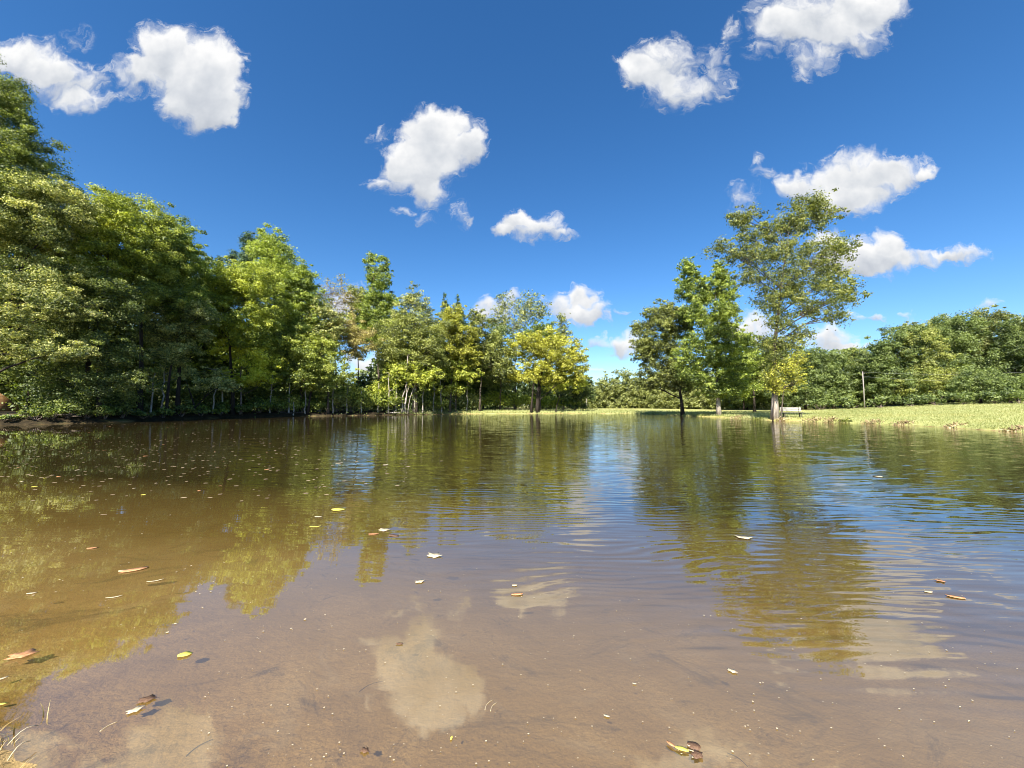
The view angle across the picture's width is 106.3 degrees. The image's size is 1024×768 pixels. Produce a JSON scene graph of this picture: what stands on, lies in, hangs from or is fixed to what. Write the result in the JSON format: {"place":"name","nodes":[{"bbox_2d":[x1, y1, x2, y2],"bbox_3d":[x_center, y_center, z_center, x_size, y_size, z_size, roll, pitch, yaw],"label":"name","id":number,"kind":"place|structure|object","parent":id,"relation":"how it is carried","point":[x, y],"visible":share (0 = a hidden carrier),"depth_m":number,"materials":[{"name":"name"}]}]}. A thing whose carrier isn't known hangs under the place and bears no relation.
{"place":"outdoors","nodes":[
{"label":"outdoors","id":0,"kind":"place"},
{"bbox_2d":[0,400,1023,767],"bbox_3d":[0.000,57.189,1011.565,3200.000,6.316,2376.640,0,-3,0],"label":"ground","id":1,"kind":"structure","parent":0,"point":[96,664],"depth_m":2.06,"materials":[{"name":"soil"}]},
{"bbox_2d":[0,393,22,411],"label":"shelter","id":2,"kind":"object","parent":1,"relation":"on","point":[4,405],"depth_m":32.46,"materials":[{"name":"orange wood"}]},
{"bbox_2d":[0,240,40,394],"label":"forest tree","id":3,"kind":"object","parent":1,"relation":"on","point":[5,380],"visible":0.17,"depth_m":37.43,"materials":[{"name":"green plant"}]},
{"bbox_2d":[0,235,60,411],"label":"forest tree","id":4,"kind":"object","parent":1,"relation":"on","point":[27,364],"visible":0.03,"depth_m":38.16,"materials":[{"name":"green plant"}]},
{"bbox_2d":[16,409,54,419],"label":"bush","id":5,"kind":"object","parent":1,"relation":"on","point":[39,413],"visible":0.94,"depth_m":27.27,"materials":[{"name":"green plant"}]},
{"bbox_2d":[0,54,78,254],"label":"broadleaf tree","id":6,"kind":"object","parent":1,"relation":"on","point":[19,148],"visible":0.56,"depth_m":28.21,"materials":[{"name":"green plant"}]},
{"bbox_2d":[24,388,72,411],"bbox_3d":[-35.060,1.455,29.467,2.485,2.330,2.987,-2,-4,33],"label":"shrub","id":7,"kind":"object","parent":1,"relation":"on","point":[40,403],"visible":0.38,"depth_m":28.98,"materials":[{"name":"green plant"}]},
{"bbox_2d":[29,405,72,418],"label":"bush","id":8,"kind":"object","parent":1,"relation":"on","point":[57,411],"visible":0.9,"depth_m":27.92,"materials":[{"name":"green plant"}]},
{"bbox_2d":[0,168,111,372],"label":"broadleaf tree","id":9,"kind":"object","parent":1,"relation":"on","point":[57,305],"visible":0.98,"depth_m":27.26,"materials":[{"name":"green plant"}]},
{"bbox_2d":[4,244,114,382],"bbox_3d":[-45.139,-6.266,38.317,8.510,18.801,7.796,0,-3,0],"label":"forest tree","id":10,"kind":"object","parent":1,"relation":"on","point":[50,363],"visible":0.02,"depth_m":37.20,"materials":[{"name":"green plant"}]},
{"bbox_2d":[28,392,97,415],"bbox_3d":[-34.675,1.563,29.497,4.464,2.130,2.798,0,-3,0],"label":"shrub","id":11,"kind":"object","parent":1,"relation":"on","point":[78,400],"visible":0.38,"depth_m":29.18,"materials":[{"name":"green plant"}]},
{"bbox_2d":[51,398,91,417],"bbox_3d":[-32.926,1.874,28.692,2.133,1.642,2.004,0,-3,0],"label":"bush","id":12,"kind":"object","parent":1,"relation":"on","point":[75,407],"visible":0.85,"depth_m":28.51,"materials":[{"name":"green plant"}]},
{"bbox_2d":[0,264,163,418],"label":"broadleaf tree","id":13,"kind":"object","parent":1,"relation":"on","point":[93,384],"visible":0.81,"depth_m":29.94,"materials":[{"name":"green plant"}]},
{"bbox_2d":[29,174,167,415],"bbox_3d":[-34.700,-7.052,31.284,9.731,19.697,7.193,0,-3,0],"label":"broadleaf tree","id":14,"kind":"object","parent":1,"relation":"on","point":[115,225],"visible":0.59,"depth_m":31.36,"materials":[{"name":"green plant"}]},
{"bbox_2d":[102,390,144,414],"bbox_3d":[-34.098,1.489,32.468,5.081,2.643,3.384,0,-3,0],"label":"shrub","id":15,"kind":"object","parent":1,"relation":"on","point":[126,399],"visible":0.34,"depth_m":32.57,"materials":[{"name":"green plant"}]},
{"bbox_2d":[109,402,137,417],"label":"bush","id":16,"kind":"object","parent":1,"relation":"on","point":[125,410],"visible":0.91,"depth_m":31.92,"materials":[{"name":"green plant"}]},
{"bbox_2d":[81,260,167,387],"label":"forest tree","id":17,"kind":"object","parent":1,"relation":"on","point":[123,333],"visible":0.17,"depth_m":40.67,"materials":[{"name":"green plant"}]},
{"bbox_2d":[88,189,201,410],"bbox_3d":[-34.177,-7.500,35.020,9.998,21.056,7.817,0,-3,0],"label":"broadleaf tree","id":18,"kind":"object","parent":1,"relation":"on","point":[164,240],"visible":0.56,"depth_m":35.23,"materials":[{"name":"green plant"}]},
{"bbox_2d":[142,367,166,412],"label":"sapling","id":19,"kind":"object","parent":1,"relation":"on","point":[156,383],"visible":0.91,"depth_m":35.25,"materials":[{"name":"green plant"}]},
{"bbox_2d":[119,312,197,387],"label":"forest tree","id":20,"kind":"object","parent":1,"relation":"on","point":[147,383],"visible":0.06,"depth_m":45.06,"materials":[{"name":"green plant"}]},
{"bbox_2d":[129,296,221,416],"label":"broadleaf tree","id":21,"kind":"object","parent":1,"relation":"on","point":[173,353],"visible":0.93,"depth_m":36.53,"materials":[{"name":"green plant"}]},
{"bbox_2d":[136,212,221,415],"bbox_3d":[-33.484,-7.059,38.761,6.987,20.746,6.728,2,-4,-33],"label":"broadleaf tree","id":22,"kind":"object","parent":1,"relation":"on","point":[186,237],"visible":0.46,"depth_m":38.22,"materials":[{"name":"green plant"}]},
{"bbox_2d":[138,313,226,391],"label":"forest tree","id":23,"kind":"object","parent":1,"relation":"on","point":[196,365],"visible":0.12,"depth_m":46.98,"materials":[{"name":"green plant"}]},
{"bbox_2d":[145,363,245,414],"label":"broadleaf tree","id":24,"kind":"object","parent":1,"relation":"on","point":[197,379],"visible":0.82,"depth_m":39.08,"materials":[{"name":"green plant"}]},
{"bbox_2d":[181,307,243,398],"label":"forest tree","id":25,"kind":"object","parent":1,"relation":"on","point":[213,358],"visible":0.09,"depth_m":48.89,"materials":[{"name":"green plant"}]},
{"bbox_2d":[191,255,289,414],"bbox_3d":[-31.642,-5.469,44.331,11.391,18.257,9.170,0,-3,0],"label":"broadleaf tree","id":26,"kind":"object","parent":1,"relation":"on","point":[231,286],"visible":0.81,"depth_m":43.02,"materials":[{"name":"green plant"}]},
{"bbox_2d":[207,310,279,402],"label":"forest tree","id":27,"kind":"object","parent":1,"relation":"on","point":[248,374],"visible":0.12,"depth_m":51.06,"materials":[{"name":"green plant"}]},
{"bbox_2d":[233,231,256,409],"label":"broadleaf tree","id":28,"kind":"object","parent":1,"relation":"on","point":[240,255],"visible":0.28,"depth_m":62.84,"materials":[{"name":"green plant"}]},
{"bbox_2d":[205,321,285,413],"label":"broadleaf tree","id":29,"kind":"object","parent":1,"relation":"on","point":[257,377],"visible":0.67,"depth_m":43.77,"materials":[{"name":"green leaves"},{"name":"grey brown bark"},{"name":"bark twig"}]},
{"bbox_2d":[2,374,493,416],"bbox_3d":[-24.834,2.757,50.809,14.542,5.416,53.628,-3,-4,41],"label":"undergrowth","id":30,"kind":"object","parent":1,"relation":"on","point":[157,398],"visible":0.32,"depth_m":47.66,"materials":[{"name":"green plant"}]},
{"bbox_2d":[244,394,279,412],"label":"shrub","id":31,"kind":"object","parent":1,"relation":"on","point":[259,403],"visible":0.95,"depth_m":45.05,"materials":[{"name":"green plant"}]},
{"bbox_2d":[232,222,309,411],"bbox_3d":[-31.703,-8.636,50.641,10.806,25.002,7.433,0,-3,0],"label":"broadleaf tree","id":32,"kind":"object","parent":1,"relation":"on","point":[266,248],"visible":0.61,"depth_m":49.99,"materials":[{"name":"green plant"}]},
{"bbox_2d":[264,394,302,411],"bbox_3d":[-28.078,2.467,47.223,3.788,2.394,4.010,-2,-4,26],"label":"shrub","id":33,"kind":"object","parent":1,"relation":"on","point":[281,403],"visible":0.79,"depth_m":46.80,"materials":[{"name":"green plant"}]},
{"bbox_2d":[244,324,335,412],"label":"broadleaf tree","id":34,"kind":"object","parent":1,"relation":"on","point":[302,373],"visible":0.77,"depth_m":46.71,"materials":[{"name":"green plant"}]},
{"bbox_2d":[258,256,335,411],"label":"broadleaf tree","id":35,"kind":"object","parent":1,"relation":"on","point":[304,290],"visible":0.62,"depth_m":49.78,"materials":[{"name":"green plant"}]},
{"bbox_2d":[292,331,359,413],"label":"broadleaf tree","id":36,"kind":"object","parent":1,"relation":"on","point":[330,352],"visible":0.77,"depth_m":48.38,"materials":[{"name":"green plant"}]},
{"bbox_2d":[303,295,348,413],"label":"broadleaf tree","id":37,"kind":"object","parent":1,"relation":"on","point":[327,312],"visible":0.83,"depth_m":50.09,"materials":[{"name":"green plant"}]},
{"bbox_2d":[317,390,356,411],"bbox_3d":[-23.429,2.021,51.274,5.586,3.708,3.922,-1,-3,9],"label":"shrub","id":38,"kind":"object","parent":1,"relation":"on","point":[338,400],"visible":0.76,"depth_m":50.94,"materials":[{"name":"green plant"}]},
{"bbox_2d":[319,273,361,410],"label":"bare tree","id":39,"kind":"object","parent":1,"relation":"on","point":[341,294],"visible":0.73,"depth_m":60.40,"materials":[{"name":"grey plant"}]},
{"bbox_2d":[319,310,384,410],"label":"broadleaf tree","id":40,"kind":"object","parent":1,"relation":"on","point":[353,340],"visible":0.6,"depth_m":52.94,"materials":[{"name":"green plant"}]},
{"bbox_2d":[331,383,374,410],"bbox_3d":[-21.654,1.789,53.074,6.426,4.350,6.215,0,-3,0],"label":"shrub","id":41,"kind":"object","parent":1,"relation":"on","point":[352,393],"visible":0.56,"depth_m":52.28,"materials":[{"name":"green plant"}]},
{"bbox_2d":[343,284,371,408],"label":"broadleaf tree","id":42,"kind":"object","parent":1,"relation":"on","point":[361,289],"visible":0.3,"depth_m":64.31,"materials":[{"name":"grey plant"}]},
{"bbox_2d":[346,251,402,387],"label":"broadleaf tree","id":43,"kind":"object","parent":1,"relation":"on","point":[377,310],"visible":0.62,"depth_m":62.10,"materials":[{"name":"green plant"}]},
{"bbox_2d":[351,365,403,408],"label":"forest tree","id":44,"kind":"object","parent":1,"relation":"on","point":[364,382],"visible":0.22,"depth_m":66.73,"materials":[{"name":"green plant"}]},
{"bbox_2d":[362,385,399,410],"bbox_3d":[-18.938,1.835,54.394,5.562,4.458,5.666,2,-4,-36],"label":"shrub","id":45,"kind":"object","parent":1,"relation":"on","point":[383,398],"visible":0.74,"depth_m":53.70,"materials":[{"name":"green plant"}]},
{"bbox_2d":[369,358,445,413],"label":"broadleaf tree","id":46,"kind":"object","parent":1,"relation":"on","point":[424,378],"visible":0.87,"depth_m":55.86,"materials":[{"name":"green plant"}]},
{"bbox_2d":[390,280,434,410],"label":"broadleaf tree","id":47,"kind":"object","parent":1,"relation":"on","point":[409,298],"visible":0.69,"depth_m":58.20,"materials":[{"name":"green plant"}]},
{"bbox_2d":[370,309,455,412],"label":"broadleaf tree","id":48,"kind":"object","parent":1,"relation":"on","point":[395,349],"visible":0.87,"depth_m":56.89,"materials":[{"name":"green plant"}]},
{"bbox_2d":[421,360,484,411],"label":"broadleaf tree","id":49,"kind":"object","parent":1,"relation":"on","point":[462,373],"visible":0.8,"depth_m":61.15,"materials":[{"name":"green plant"}]},
{"bbox_2d":[426,303,484,412],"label":"broadleaf tree","id":50,"kind":"object","parent":1,"relation":"on","point":[459,350],"visible":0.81,"depth_m":60.91,"materials":[{"name":"green plant"}]},
{"bbox_2d":[440,335,486,396],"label":"forest tree","id":51,"kind":"object","parent":1,"relation":"on","point":[460,382],"visible":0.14,"depth_m":71.57,"materials":[{"name":"green plant"}]},
{"bbox_2d":[465,356,508,409],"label":"forest tree","id":52,"kind":"object","parent":1,"relation":"on","point":[485,391],"visible":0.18,"depth_m":74.50,"materials":[{"name":"green plant"}]},
{"bbox_2d":[461,304,515,410],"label":"broadleaf tree","id":53,"kind":"object","parent":1,"relation":"on","point":[486,347],"visible":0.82,"depth_m":63.72,"materials":[{"name":"green plant"}]},
{"bbox_2d":[482,391,512,408],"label":"shrub","id":54,"kind":"object","parent":1,"relation":"on","point":[503,403],"visible":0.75,"depth_m":70.66,"materials":[{"name":"green plant"}]},
{"bbox_2d":[477,322,522,409],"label":"broadleaf tree","id":55,"kind":"object","parent":1,"relation":"on","point":[504,332],"visible":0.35,"depth_m":69.73,"materials":[{"name":"green plant"}]},
{"bbox_2d":[488,289,552,409],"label":"broadleaf tree","id":56,"kind":"object","parent":1,"relation":"on","point":[524,317],"visible":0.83,"depth_m":78.52,"materials":[{"name":"green plant"}]},
{"bbox_2d":[520,317,560,408],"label":"broadleaf tree","id":57,"kind":"object","parent":1,"relation":"on","point":[537,327],"visible":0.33,"depth_m":71.94,"materials":[{"name":"green plant"}]},
{"bbox_2d":[506,364,581,408],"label":"forest tree","id":58,"kind":"object","parent":1,"relation":"on","point":[529,390],"visible":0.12,"depth_m":96.24,"materials":[{"name":"green plant"}]},
{"bbox_2d":[503,325,590,412],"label":"broadleaf tree","id":59,"kind":"object","parent":1,"relation":"on","point":[548,350],"visible":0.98,"depth_m":64.45,"materials":[{"name":"yellow plant"}]},
{"bbox_2d":[554,312,572,409],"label":"broadleaf tree","id":60,"kind":"object","parent":1,"relation":"on","point":[561,330],"visible":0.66,"depth_m":80.68,"materials":[{"name":"green plant"}]},
{"bbox_2d":[541,375,591,411],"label":"broadleaf tree","id":61,"kind":"object","parent":1,"relation":"on","point":[565,385],"visible":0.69,"depth_m":66.05,"materials":[{"name":"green plant"}]},
{"bbox_2d":[556,371,596,409],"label":"broadleaf tree","id":62,"kind":"object","parent":1,"relation":"on","point":[581,395],"visible":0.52,"depth_m":73.16,"materials":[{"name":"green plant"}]},
{"bbox_2d":[393,408,767,419],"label":"bank grass","id":63,"kind":"structure","parent":1,"relation":"on","point":[632,411],"depth_m":62.73,"materials":[{"name":"green plant"}]},
{"bbox_2d":[587,382,606,408],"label":"tree","id":64,"kind":"object","parent":1,"relation":"on","point":[597,402],"visible":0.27,"depth_m":110.76,"materials":[{"name":"green plant"}]},
{"bbox_2d":[595,371,622,407],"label":"tree","id":65,"kind":"object","parent":1,"relation":"on","point":[607,389],"visible":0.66,"depth_m":114.78,"materials":[{"name":"green plant"}]},
{"bbox_2d":[609,367,639,407],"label":"tree","id":66,"kind":"object","parent":1,"relation":"on","point":[624,384],"visible":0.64,"depth_m":116.43,"materials":[{"name":"green plant"}]},
{"bbox_2d":[625,373,653,408],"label":"tree","id":67,"kind":"object","parent":1,"relation":"on","point":[639,395],"visible":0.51,"depth_m":114.50,"materials":[{"name":"green plant"}]},
{"bbox_2d":[642,380,676,408],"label":"tree","id":68,"kind":"object","parent":1,"relation":"on","point":[657,398],"visible":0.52,"depth_m":108.64,"materials":[{"name":"green plant"}]},
{"bbox_2d":[628,298,698,415],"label":"broadleaf tree","id":69,"kind":"object","parent":1,"relation":"on","point":[649,349],"visible":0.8,"depth_m":50.42,"materials":[{"name":"green plant"}]},
{"bbox_2d":[663,385,705,408],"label":"tree","id":70,"kind":"object","parent":1,"relation":"on","point":[673,403],"visible":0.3,"depth_m":103.05,"materials":[{"name":"green plant"}]},
{"bbox_2d":[684,371,714,408],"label":"tree","id":71,"kind":"object","parent":1,"relation":"on","point":[695,402],"visible":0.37,"depth_m":96.96,"materials":[{"name":"green plant"}]},
{"bbox_2d":[667,256,756,415],"bbox_3d":[23.039,-5.577,45.316,9.977,19.050,7.153,0,-3,0],"label":"broadleaf tree","id":72,"kind":"object","parent":1,"relation":"on","point":[728,385],"visible":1,"depth_m":44.43,"materials":[{"name":"green plant"}]},
{"bbox_2d":[704,373,738,409],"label":"tree","id":73,"kind":"object","parent":1,"relation":"on","point":[712,405],"visible":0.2,"depth_m":91.12,"materials":[{"name":"green plant"}]},
{"bbox_2d":[713,354,767,409],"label":"woodland tree","id":74,"kind":"object","parent":1,"relation":"on","point":[757,394],"visible":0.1,"depth_m":77.51,"materials":[{"name":"green plant"}]},
{"bbox_2d":[721,332,794,411],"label":"broadleaf tree","id":75,"kind":"object","parent":1,"relation":"on","point":[753,382],"visible":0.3,"depth_m":55.34,"materials":[{"name":"green plant"}]},
{"bbox_2d":[696,186,873,419],"bbox_3d":[24.921,-7.367,34.449,15.046,21.449,6.799,0,-3,0],"label":"broadleaf tree","id":76,"kind":"object","parent":1,"relation":"on","point":[798,225],"visible":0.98,"depth_m":34.55,"materials":[{"name":"green plant"}]},
{"bbox_2d":[759,350,813,420],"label":"broadleaf tree","id":77,"kind":"object","parent":1,"relation":"on","point":[795,364],"visible":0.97,"depth_m":33.66,"materials":[{"name":"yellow plant"}]},
{"bbox_2d":[770,345,847,409],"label":"woodland tree","id":78,"kind":"object","parent":1,"relation":"on","point":[807,394],"visible":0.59,"depth_m":68.45,"materials":[{"name":"green plant"}]},
{"bbox_2d":[622,399,1023,431],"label":"field grass","id":79,"kind":"structure","parent":1,"relation":"on","point":[1002,415],"depth_m":34.52,"materials":[{"name":"green plant"}]},
{"bbox_2d":[804,349,866,408],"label":"woodland tree","id":80,"kind":"object","parent":1,"relation":"on","point":[841,385],"visible":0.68,"depth_m":66.96,"materials":[{"name":"green plant"}]},
{"bbox_2d":[829,395,867,408],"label":"shrub","id":81,"kind":"object","parent":1,"relation":"on","point":[845,400],"visible":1,"depth_m":61.08,"materials":[{"name":"green plant"}]},
{"bbox_2d":[839,346,872,406],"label":"woodland tree","id":82,"kind":"object","parent":1,"relation":"on","point":[851,355],"visible":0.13,"depth_m":71.97,"materials":[{"name":"green plant"}]},
{"bbox_2d":[725,351,1021,409],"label":"undergrowth","id":83,"kind":"object","parent":1,"relation":"on","point":[763,405],"visible":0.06,"depth_m":83.15,"materials":[{"name":"green plant"}]},
{"bbox_2d":[849,342,899,406],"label":"woodland tree","id":84,"kind":"object","parent":1,"relation":"on","point":[864,368],"visible":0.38,"depth_m":66.25,"materials":[{"name":"green plant"}]},
{"bbox_2d":[863,394,893,407],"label":"shrub","id":85,"kind":"object","parent":1,"relation":"on","point":[882,400],"visible":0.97,"depth_m":58.71,"materials":[{"name":"green plant"}]},
{"bbox_2d":[857,323,956,405],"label":"woodland tree","id":86,"kind":"object","parent":1,"relation":"on","point":[888,358],"visible":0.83,"depth_m":61.37,"materials":[{"name":"green plant"}]},
{"bbox_2d":[888,393,932,405],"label":"shrub","id":87,"kind":"object","parent":1,"relation":"on","point":[911,400],"visible":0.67,"depth_m":56.25,"materials":[{"name":"green plant"}]},
{"bbox_2d":[882,315,967,353],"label":"woodland tree","id":88,"kind":"object","parent":1,"relation":"on","point":[926,323],"visible":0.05,"depth_m":73.72,"materials":[{"name":"green plant"}]},
{"bbox_2d":[891,325,968,404],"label":"woodland tree","id":89,"kind":"object","parent":1,"relation":"on","point":[939,377],"visible":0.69,"depth_m":59.20,"materials":[{"name":"green plant"}]},
{"bbox_2d":[914,391,949,404],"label":"shrub","id":90,"kind":"object","parent":1,"relation":"on","point":[926,398],"visible":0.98,"depth_m":54.11,"materials":[{"name":"green plant"}]},
{"bbox_2d":[942,390,981,404],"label":"shrub","id":91,"kind":"object","parent":1,"relation":"on","point":[963,398],"visible":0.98,"depth_m":51.78,"materials":[{"name":"green plant"}]},
{"bbox_2d":[922,311,1005,402],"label":"woodland tree","id":92,"kind":"object","parent":1,"relation":"on","point":[953,327],"visible":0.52,"depth_m":59.37,"materials":[{"name":"green plant"}]},
{"bbox_2d":[935,364,1022,402],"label":"woodland tree","id":93,"kind":"object","parent":1,"relation":"on","point":[969,381],"visible":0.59,"depth_m":53.62,"materials":[{"name":"green plant"}]},
{"bbox_2d":[959,304,1023,371],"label":"woodland tree","id":94,"kind":"object","parent":1,"relation":"on","point":[996,316],"visible":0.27,"depth_m":60.03,"materials":[{"name":"green plant"}]},
{"bbox_2d":[976,314,1023,400],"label":"woodland tree","id":95,"kind":"object","parent":1,"relation":"on","point":[1009,331],"visible":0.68,"depth_m":56.24,"materials":[{"name":"green plant"}]},
{"bbox_2d":[978,388,1022,403],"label":"shrub","id":96,"kind":"object","parent":1,"relation":"on","point":[991,395],"visible":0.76,"depth_m":49.12,"materials":[{"name":"green plant"}]},
{"bbox_2d":[980,373,1023,402],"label":"woodland tree","id":97,"kind":"object","parent":1,"relation":"on","point":[1017,383],"visible":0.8,"depth_m":50.00,"materials":[{"name":"green plant"}]},
{"bbox_2d":[997,387,1023,403],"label":"shrub","id":98,"kind":"object","parent":1,"relation":"on","point":[1011,394],"visible":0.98,"depth_m":47.61,"materials":[{"name":"green plant"}]},
{"bbox_2d":[1000,318,1023,377],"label":"woodland tree","id":99,"kind":"object","parent":1,"relation":"on","point":[1021,344],"visible":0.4,"depth_m":55.35,"materials":[{"name":"green plant"}]},
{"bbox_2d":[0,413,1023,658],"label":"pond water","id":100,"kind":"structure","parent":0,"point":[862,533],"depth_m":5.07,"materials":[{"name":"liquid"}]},
{"bbox_2d":[0,424,409,514],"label":"leaf litter","id":101,"kind":"object","parent":100,"relation":"on","point":[198,475],"visible":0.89,"depth_m":7.15,"materials":[{"name":"brown plant"}]},
{"bbox_2d":[0,0,1023,404],"label":"sky","id":102,"kind":"structure","parent":0,"point":[572,153],"materials":[{"name":"blue"}]},
{"bbox_2d":[205,567,1017,766],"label":"seed litter","id":103,"kind":"object","parent":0,"point":[585,689],"visible":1,"depth_m":1.65,"materials":[{"name":"beige plant"}]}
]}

